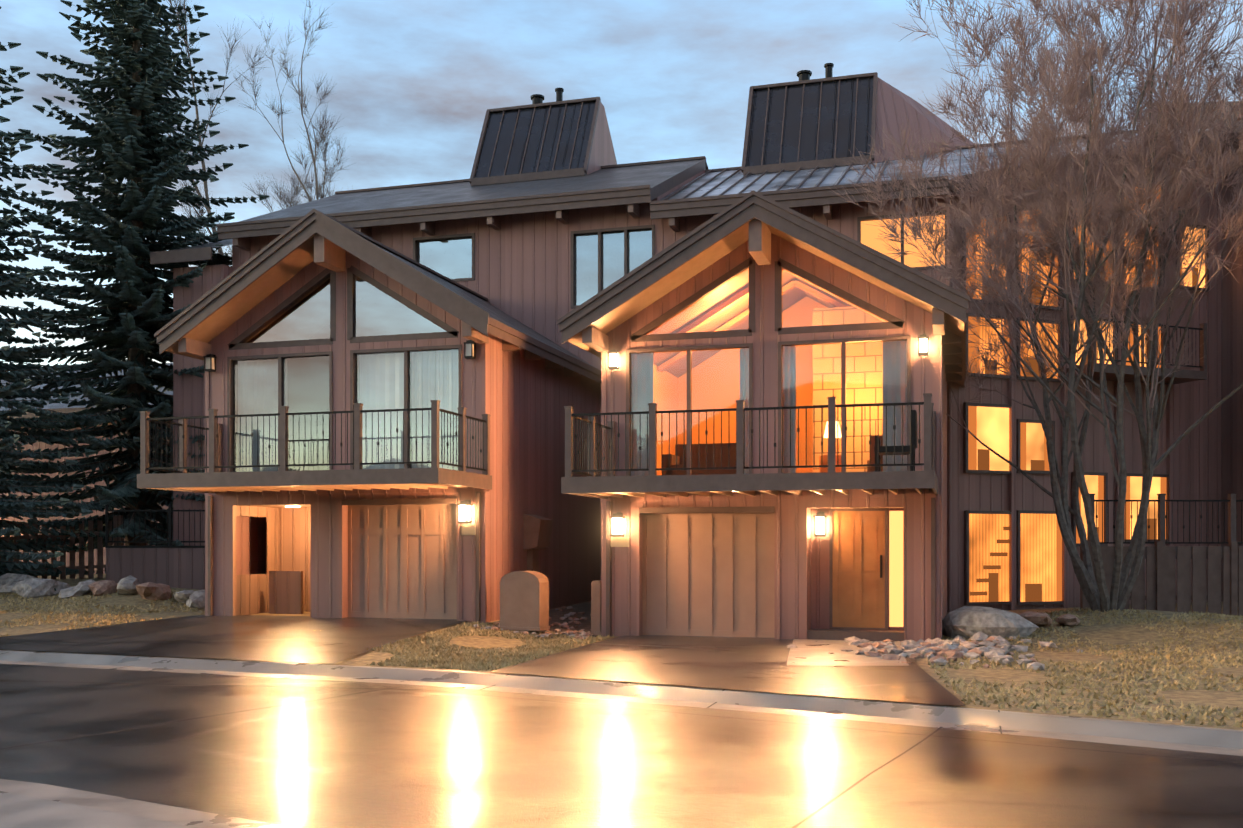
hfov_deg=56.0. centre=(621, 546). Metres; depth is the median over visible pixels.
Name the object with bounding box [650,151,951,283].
block
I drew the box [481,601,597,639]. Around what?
gravel gap
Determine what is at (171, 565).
fence
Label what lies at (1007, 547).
wing
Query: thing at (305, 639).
driveway
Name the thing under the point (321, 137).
tree
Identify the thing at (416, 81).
sky
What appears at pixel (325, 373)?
curtains
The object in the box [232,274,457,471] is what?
unit glazing
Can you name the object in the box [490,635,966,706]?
driveway
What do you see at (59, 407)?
hillside
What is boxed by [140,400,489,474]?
unit rail
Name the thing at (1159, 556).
deck fence
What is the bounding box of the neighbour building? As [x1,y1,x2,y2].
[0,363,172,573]
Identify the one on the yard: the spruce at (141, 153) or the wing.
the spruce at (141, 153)
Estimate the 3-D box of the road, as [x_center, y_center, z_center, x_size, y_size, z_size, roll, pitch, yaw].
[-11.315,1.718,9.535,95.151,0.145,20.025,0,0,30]
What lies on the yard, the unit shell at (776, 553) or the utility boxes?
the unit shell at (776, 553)
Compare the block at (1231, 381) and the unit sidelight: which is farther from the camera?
the block at (1231, 381)
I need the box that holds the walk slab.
[787,639,908,665]
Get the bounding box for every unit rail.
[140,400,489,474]
[564,393,935,491]
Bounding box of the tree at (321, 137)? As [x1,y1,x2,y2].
[231,0,352,211]
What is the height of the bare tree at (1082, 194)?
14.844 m
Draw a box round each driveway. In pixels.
[0,615,463,663]
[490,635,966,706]
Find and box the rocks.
[0,573,1082,669]
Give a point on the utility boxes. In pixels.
(524, 600)
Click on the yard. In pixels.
(1119, 634)
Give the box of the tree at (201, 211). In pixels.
[162,0,268,254]
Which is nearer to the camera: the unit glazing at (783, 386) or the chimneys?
the unit glazing at (783, 386)
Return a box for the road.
[0,650,1242,827]
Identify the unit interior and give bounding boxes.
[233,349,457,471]
[631,268,916,475]
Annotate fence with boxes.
[0,505,204,589]
[1080,494,1242,615]
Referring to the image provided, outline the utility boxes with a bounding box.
[498,514,600,634]
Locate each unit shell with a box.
[137,209,600,622]
[557,190,969,641]
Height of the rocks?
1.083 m
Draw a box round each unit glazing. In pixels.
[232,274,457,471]
[630,268,906,474]
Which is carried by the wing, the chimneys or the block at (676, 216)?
the chimneys
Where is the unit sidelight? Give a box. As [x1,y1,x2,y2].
[889,511,902,626]
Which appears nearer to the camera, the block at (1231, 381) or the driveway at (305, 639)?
the driveway at (305, 639)
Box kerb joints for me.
[0,650,1242,827]
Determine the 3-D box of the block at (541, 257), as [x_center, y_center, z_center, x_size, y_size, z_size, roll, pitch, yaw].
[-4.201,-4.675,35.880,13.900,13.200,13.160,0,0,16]
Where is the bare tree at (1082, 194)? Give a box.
[828,0,1242,611]
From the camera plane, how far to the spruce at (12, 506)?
29.96 m
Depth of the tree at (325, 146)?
55.27 m
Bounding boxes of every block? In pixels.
[150,156,707,579]
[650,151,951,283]
[1152,101,1242,601]
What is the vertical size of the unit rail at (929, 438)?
1.350 m
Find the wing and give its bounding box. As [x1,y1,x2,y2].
[663,127,1239,612]
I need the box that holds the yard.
[0,574,1242,729]
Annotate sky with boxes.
[0,0,1242,365]
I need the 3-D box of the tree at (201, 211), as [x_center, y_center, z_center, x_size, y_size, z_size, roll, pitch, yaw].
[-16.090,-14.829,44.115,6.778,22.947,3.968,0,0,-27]
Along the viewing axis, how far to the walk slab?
17.46 m
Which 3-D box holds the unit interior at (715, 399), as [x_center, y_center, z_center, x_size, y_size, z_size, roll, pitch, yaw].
[3.071,-3.340,22.404,5.870,4.430,7.300,0,0,16]
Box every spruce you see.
[0,0,268,551]
[0,6,148,590]
[0,363,36,517]
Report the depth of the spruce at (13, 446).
42.33 m
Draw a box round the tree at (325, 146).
[224,103,349,255]
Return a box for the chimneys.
[469,63,975,185]

